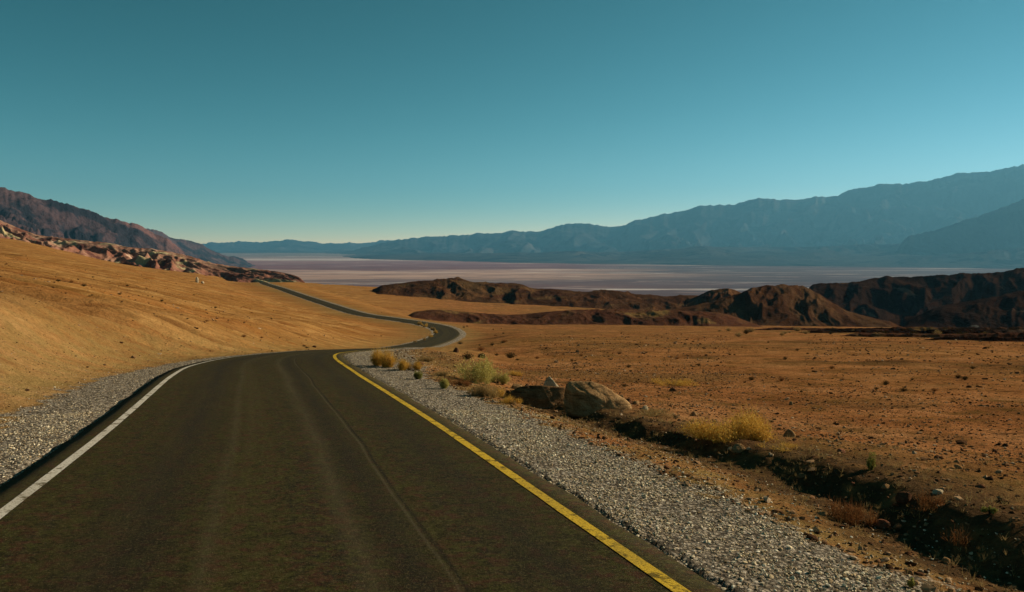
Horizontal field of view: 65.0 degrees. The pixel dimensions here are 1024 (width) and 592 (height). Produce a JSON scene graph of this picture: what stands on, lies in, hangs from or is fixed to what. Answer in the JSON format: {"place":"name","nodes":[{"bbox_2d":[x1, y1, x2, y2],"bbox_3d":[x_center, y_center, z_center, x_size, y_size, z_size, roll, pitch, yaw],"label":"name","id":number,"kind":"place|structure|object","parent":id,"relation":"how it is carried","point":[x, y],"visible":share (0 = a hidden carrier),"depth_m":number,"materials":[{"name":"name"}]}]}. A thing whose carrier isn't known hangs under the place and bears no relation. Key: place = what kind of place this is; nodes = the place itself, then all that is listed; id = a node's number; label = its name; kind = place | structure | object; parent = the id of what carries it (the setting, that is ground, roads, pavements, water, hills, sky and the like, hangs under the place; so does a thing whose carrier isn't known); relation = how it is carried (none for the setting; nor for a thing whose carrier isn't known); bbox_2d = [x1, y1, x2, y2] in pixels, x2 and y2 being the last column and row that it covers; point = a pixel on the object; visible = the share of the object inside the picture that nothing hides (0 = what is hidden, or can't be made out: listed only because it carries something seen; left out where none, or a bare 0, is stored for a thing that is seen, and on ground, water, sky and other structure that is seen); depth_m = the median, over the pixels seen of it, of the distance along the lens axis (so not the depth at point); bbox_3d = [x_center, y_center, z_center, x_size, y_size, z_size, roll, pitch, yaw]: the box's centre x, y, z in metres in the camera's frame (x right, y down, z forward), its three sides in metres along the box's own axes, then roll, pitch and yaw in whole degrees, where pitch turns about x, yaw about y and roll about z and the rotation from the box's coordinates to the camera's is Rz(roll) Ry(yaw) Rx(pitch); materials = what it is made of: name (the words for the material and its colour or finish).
{"place":"outdoors","nodes":[
{"label":"outdoors","id":0,"kind":"place"},
{"bbox_2d":[0,187,185,254],"bbox_3d":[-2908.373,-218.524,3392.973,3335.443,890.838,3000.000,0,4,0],"label":"mountain range","id":1,"kind":"structure","parent":0,"point":[31,213],"depth_m":3965.93,"materials":[{"name":"stone"}]},
{"bbox_2d":[0,220,304,282],"bbox_3d":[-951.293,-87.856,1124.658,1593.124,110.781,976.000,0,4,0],"label":"badland hill","id":2,"kind":"structure","parent":0,"point":[150,258],"depth_m":799.44,"materials":[{"name":"brown stone"}]},
{"bbox_2d":[147,228,255,267],"bbox_3d":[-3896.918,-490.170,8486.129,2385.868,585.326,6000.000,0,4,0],"label":"mountain range","id":3,"kind":"structure","parent":0,"point":[196,250],"depth_m":9504.41,"materials":[{"name":"stone"}]},
{"bbox_2d":[203,239,399,252],"bbox_3d":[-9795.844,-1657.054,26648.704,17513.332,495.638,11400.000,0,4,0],"label":"mountain range","id":4,"kind":"structure","parent":0,"point":[289,246],"depth_m":29260.21,"materials":[{"name":"blue stone"}]},
{"bbox_2d":[0,282,724,591],"bbox_3d":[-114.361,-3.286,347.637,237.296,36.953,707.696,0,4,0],"label":"road","id":5,"kind":"structure","parent":0,"point":[331,470],"depth_m":6.78,"materials":[{"name":"grey asphalt"}]},
{"bbox_2d":[0,238,1023,591],"bbox_3d":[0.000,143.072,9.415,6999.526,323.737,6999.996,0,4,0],"label":"ground","id":6,"kind":"structure","parent":0,"point":[162,326],"depth_m":20.68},
{"bbox_2d":[369,339,398,367],"bbox_3d":[-3.677,1.603,23.052,0.774,0.814,1.217,-3,5,-39],"label":"desert shrub","id":7,"kind":"object","parent":6,"relation":"on","point":[386,360],"visible":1,"depth_m":22.83,"materials":[{"name":"plant"}]},
{"bbox_2d":[397,357,424,370],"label":"desert shrub","id":8,"kind":"object","parent":6,"relation":"on","point":[402,365],"visible":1,"depth_m":22.06,"materials":[{"name":"plant"}]},
{"bbox_2d":[413,370,422,378],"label":"green tuft","id":9,"kind":"object","parent":6,"relation":"on","point":[418,375],"visible":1,"depth_m":19.61,"materials":[{"name":"green plant"}]},
{"bbox_2d":[414,354,434,361],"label":"dry grass clump","id":10,"kind":"object","parent":6,"relation":"on","point":[429,359],"visible":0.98,"depth_m":25.16,"materials":[{"name":"plant"}]},
{"bbox_2d":[436,369,449,376],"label":"dry grass clump","id":11,"kind":"object","parent":6,"relation":"on","point":[442,373],"visible":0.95,"depth_m":21.14,"materials":[{"name":"plant"}]},
{"bbox_2d":[439,378,449,388],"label":"green tuft","id":12,"kind":"object","parent":6,"relation":"on","point":[444,384],"visible":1,"depth_m":17.28,"materials":[{"name":"green plant"}]},
{"bbox_2d":[448,379,472,385],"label":"dry grass clump","id":13,"kind":"object","parent":6,"relation":"on","point":[464,382],"visible":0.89,"depth_m":18.45,"materials":[{"name":"brown plant"}]},
{"bbox_2d":[462,352,473,359],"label":"scrub tuft","id":14,"kind":"object","parent":6,"relation":"on","point":[467,356],"visible":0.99,"depth_m":32.97,"materials":[{"name":"brown plant"}]},
{"bbox_2d":[453,354,503,383],"bbox_3d":[-0.922,1.839,21.134,1.195,0.831,1.543,-1,4,-19],"label":"desert shrub","id":15,"kind":"object","parent":6,"relation":"on","point":[482,374],"visible":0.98,"depth_m":20.95,"materials":[{"name":"green plant"}]},
{"bbox_2d":[465,381,499,397],"bbox_3d":[-0.530,1.794,15.991,0.841,0.417,0.473,1,4,20],"label":"dry grass clump","id":16,"kind":"object","parent":6,"relation":"on","point":[476,391],"visible":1,"depth_m":15.99,"materials":[{"name":"plant"}]},
{"bbox_2d":[489,369,511,383],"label":"desert shrub","id":17,"kind":"object","parent":6,"relation":"on","point":[505,379],"visible":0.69,"depth_m":22.39,"materials":[{"name":"green plant"}]},
{"bbox_2d":[495,386,508,397],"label":"dry grass clump","id":18,"kind":"object","parent":6,"relation":"on","point":[501,394],"visible":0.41,"depth_m":17.03,"materials":[{"name":"plant"}]},
{"bbox_2d":[0,349,1018,591],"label":"gravel","id":19,"kind":"structure","parent":6,"relation":"on","point":[754,554],"depth_m":7.68,"materials":[{"name":"grey gravel"}]},
{"bbox_2d":[504,352,516,357],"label":"scrub tuft","id":20,"kind":"object","parent":6,"relation":"on","point":[511,355],"visible":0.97,"depth_m":44.52,"materials":[{"name":"brown plant"}]},
{"bbox_2d":[501,392,522,403],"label":"dry grass clump","id":21,"kind":"object","parent":6,"relation":"on","point":[510,400],"visible":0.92,"depth_m":15.16,"materials":[{"name":"plant"}]},
{"bbox_2d":[0,258,1023,591],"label":"pebbles","id":22,"kind":"object","parent":6,"relation":"on","point":[896,526],"visible":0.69,"depth_m":14.05,"materials":[{"name":"stone"}]},
{"bbox_2d":[506,370,522,375],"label":"dry grass clump","id":23,"kind":"object","parent":6,"relation":"on","point":[513,373],"visible":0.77,"depth_m":28.59,"materials":[{"name":"plant"}]},
{"bbox_2d":[511,384,521,388],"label":"stone","id":24,"kind":"object","parent":6,"relation":"on","point":[514,386],"visible":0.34,"depth_m":21.86,"materials":[{"name":"stone"}]},
{"bbox_2d":[505,385,564,408],"bbox_3d":[0.499,2.170,17.221,1.382,0.579,0.862,0,4,0],"label":"boulder","id":25,"kind":"object","parent":6,"relation":"on","point":[541,396],"visible":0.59,"depth_m":16.94,"materials":[{"name":"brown stone"}]},
{"bbox_2d":[543,376,558,386],"bbox_3d":[0.885,2.038,17.849,0.488,0.554,0.390,-2,4,-32],"label":"boulder","id":26,"kind":"object","parent":6,"relation":"on","point":[549,380],"visible":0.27,"depth_m":17.71,"materials":[{"name":"stone"}]},
{"bbox_2d":[563,381,631,416],"bbox_3d":[1.668,1.964,15.761,1.333,0.666,0.885,0,4,0],"label":"boulder","id":27,"kind":"object","parent":6,"relation":"on","point":[584,398],"visible":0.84,"depth_m":15.43,"materials":[{"name":"stone"}]},
{"bbox_2d":[635,407,679,416],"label":"dry grass clump","id":28,"kind":"object","parent":6,"relation":"on","point":[650,412],"visible":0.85,"depth_m":15.38,"materials":[{"name":"plant"}]},
{"bbox_2d":[645,376,697,385],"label":"dry grass clump","id":29,"kind":"object","parent":6,"relation":"on","point":[677,383],"visible":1,"depth_m":26.49,"materials":[{"name":"plant"}]},
{"bbox_2d":[677,404,781,443],"bbox_3d":[3.040,1.730,11.397,1.582,0.570,1.251,0,4,0],"label":"desert shrub","id":30,"kind":"object","parent":6,"relation":"on","point":[751,428],"visible":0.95,"depth_m":11.27,"materials":[{"name":"plant"}]},
{"bbox_2d":[731,443,745,453],"bbox_3d":[2.949,1.998,10.529,0.197,0.137,0.148,-1,4,-16],"label":"stone","id":31,"kind":"object","parent":6,"relation":"on","point":[737,448],"visible":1,"depth_m":10.48,"materials":[{"name":"stone"}]},
{"bbox_2d":[755,441,803,452],"bbox_3d":[3.390,1.893,10.202,0.695,0.117,0.468,0,4,0],"label":"dry grass clump","id":32,"kind":"object","parent":6,"relation":"on","point":[783,448],"visible":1,"depth_m":10.25,"materials":[{"name":"plant"}]},
{"bbox_2d":[783,429,794,436],"bbox_3d":[4.229,2.121,12.269,0.107,0.178,0.173,-3,5,-37],"label":"stone","id":33,"kind":"object","parent":6,"relation":"on","point":[790,433],"visible":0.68,"depth_m":12.23,"materials":[{"name":"stone"}]},
{"bbox_2d":[806,535,817,540],"bbox_3d":[2.330,1.881,6.234,0.078,0.050,0.066,0,4,0],"label":"stone","id":34,"kind":"object","parent":6,"relation":"on","point":[813,537],"visible":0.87,"depth_m":6.22,"materials":[{"name":"brown stone"}]},
{"bbox_2d":[818,511,826,515],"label":"stone","id":35,"kind":"object","parent":6,"relation":"on","point":[823,513],"visible":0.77,"depth_m":7.26,"materials":[{"name":"stone"}]},
{"bbox_2d":[824,492,878,525],"bbox_3d":[3.024,1.903,7.192,0.471,0.230,0.518,0,4,0],"label":"dry grass clump","id":36,"kind":"object","parent":6,"relation":"on","point":[851,514],"visible":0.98,"depth_m":7.17,"materials":[{"name":"brown plant"}]},
{"bbox_2d":[865,451,876,469],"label":"green tuft","id":37,"kind":"object","parent":6,"relation":"on","point":[870,463],"visible":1,"depth_m":8.64,"materials":[{"name":"green plant"}]},
{"bbox_2d":[873,519,889,527],"bbox_3d":[3.262,2.016,7.088,0.143,0.098,0.097,0,4,0],"label":"stone","id":38,"kind":"object","parent":6,"relation":"on","point":[881,523],"visible":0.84,"depth_m":7.06,"materials":[{"name":"brown stone"}]},
{"bbox_2d":[881,484,890,489],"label":"stone","id":39,"kind":"object","parent":6,"relation":"on","point":[886,486],"visible":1,"depth_m":7.99,"materials":[{"name":"stone"}]},
{"bbox_2d":[895,492,911,502],"bbox_3d":[3.566,1.832,7.331,0.149,0.097,0.121,-3,5,-40],"label":"stone","id":40,"kind":"object","parent":6,"relation":"on","point":[903,497],"visible":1,"depth_m":7.30,"materials":[{"name":"stone"}]},
{"bbox_2d":[906,576,915,587],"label":"green tuft","id":41,"kind":"object","parent":6,"relation":"on","point":[911,583],"visible":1,"depth_m":5.14,"materials":[{"name":"green plant"}]},
{"bbox_2d":[911,485,947,511],"bbox_3d":[3.686,1.775,7.059,0.335,0.182,0.426,2,4,31],"label":"dry grass clump","id":42,"kind":"object","parent":6,"relation":"on","point":[921,500],"visible":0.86,"depth_m":7.09,"materials":[{"name":"brown plant"}]},
{"bbox_2d":[932,489,942,493],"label":"stone","id":43,"kind":"object","parent":6,"relation":"on","point":[935,491],"visible":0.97,"depth_m":7.30,"materials":[{"name":"grey stone"}]},
{"bbox_2d":[941,557,950,562],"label":"stone","id":44,"kind":"object","parent":6,"relation":"on","point":[944,559],"visible":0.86,"depth_m":6.08,"materials":[{"name":"stone"}]},
{"bbox_2d":[940,522,976,546],"bbox_3d":[3.511,1.848,6.284,0.248,0.200,0.207,0,4,0],"label":"dry grass clump","id":45,"kind":"object","parent":6,"relation":"on","point":[964,540],"visible":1,"depth_m":6.29,"materials":[{"name":"brown plant"}]},
{"bbox_2d":[954,464,962,468],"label":"stone","id":46,"kind":"object","parent":6,"relation":"on","point":[956,466],"visible":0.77,"depth_m":9.30,"materials":[{"name":"stone"}]},
{"bbox_2d":[975,484,985,487],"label":"stone","id":47,"kind":"object","parent":6,"relation":"on","point":[980,486],"visible":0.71,"depth_m":7.92,"materials":[{"name":"brown stone"}]},
{"bbox_2d":[980,506,997,514],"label":"green tuft","id":48,"kind":"object","parent":6,"relation":"on","point":[990,510],"visible":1,"depth_m":6.54,"materials":[{"name":"green plant"}]},
{"bbox_2d":[0,0,1023,243],"label":"sky","id":49,"kind":"structure","parent":0,"point":[198,121],"materials":[{"name":"blue"}]},
{"bbox_2d":[372,277,696,309],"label":"badland hill","id":50,"kind":"structure","parent":0,"point":[457,289],"depth_m":564.12,"materials":[{"name":"brown stone"}]},
{"bbox_2d":[408,309,762,326],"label":"ridge","id":51,"kind":"structure","parent":0,"point":[631,317],"depth_m":315.47,"materials":[{"name":"brown stone"}]},
{"bbox_2d":[220,253,1013,295],"bbox_3d":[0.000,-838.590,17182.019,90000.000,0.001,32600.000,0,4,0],"label":"salt flat","id":52,"kind":"structure","parent":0,"point":[643,279],"depth_m":7726.94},
{"bbox_2d":[326,164,1023,266],"bbox_3d":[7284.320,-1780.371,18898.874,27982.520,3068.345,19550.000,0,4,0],"label":"mountain range","id":53,"kind":"structure","parent":0,"point":[877,225],"depth_m":17694.94,"materials":[{"name":"blue stone"}]},
{"bbox_2d":[387,351,1023,591],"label":"dry grass","id":54,"kind":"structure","parent":0,"point":[817,510],"depth_m":9.33,"materials":[{"name":"plant"}]},
{"bbox_2d":[685,288,739,306],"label":"badland hill","id":55,"kind":"structure","parent":0,"point":[710,296],"depth_m":564.06,"materials":[{"name":"brown stone"}]},
{"bbox_2d":[664,284,901,326],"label":"badland hill","id":56,"kind":"structure","parent":0,"point":[782,305],"depth_m":409.74,"materials":[{"name":"brown stone"}]},
{"bbox_2d":[754,326,1023,330],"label":"ridge","id":57,"kind":"structure","parent":0,"point":[903,328],"depth_m":180.25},
{"bbox_2d":[798,329,1023,333],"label":"ridge","id":58,"kind":"structure","parent":0,"point":[950,331],"depth_m":137.91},
{"bbox_2d":[809,268,1023,320],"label":"badland hill","id":59,"kind":"structure","parent":0,"point":[887,298],"depth_m":641.06,"materials":[{"name":"brown stone"}]},
{"bbox_2d":[842,332,1023,337],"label":"ridge","id":60,"kind":"structure","parent":0,"point":[998,334],"depth_m":105.76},
{"bbox_2d":[890,290,1023,327],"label":"badland hill","id":61,"kind":"structure","parent":0,"point":[1006,310],"depth_m":407.76,"materials":[{"name":"brown stone"}]},
{"bbox_2d":[895,199,1023,268],"bbox_3d":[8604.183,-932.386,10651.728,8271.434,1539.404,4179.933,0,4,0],"label":"mountain range","id":62,"kind":"structure","parent":0,"point":[996,237],"depth_m":11468.44,"materials":[{"name":"blue stone"}]},
{"bbox_2d":[925,336,1023,341],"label":"ridge","id":63,"kind":"structure","parent":0,"point":[993,339],"depth_m":88.02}
]}

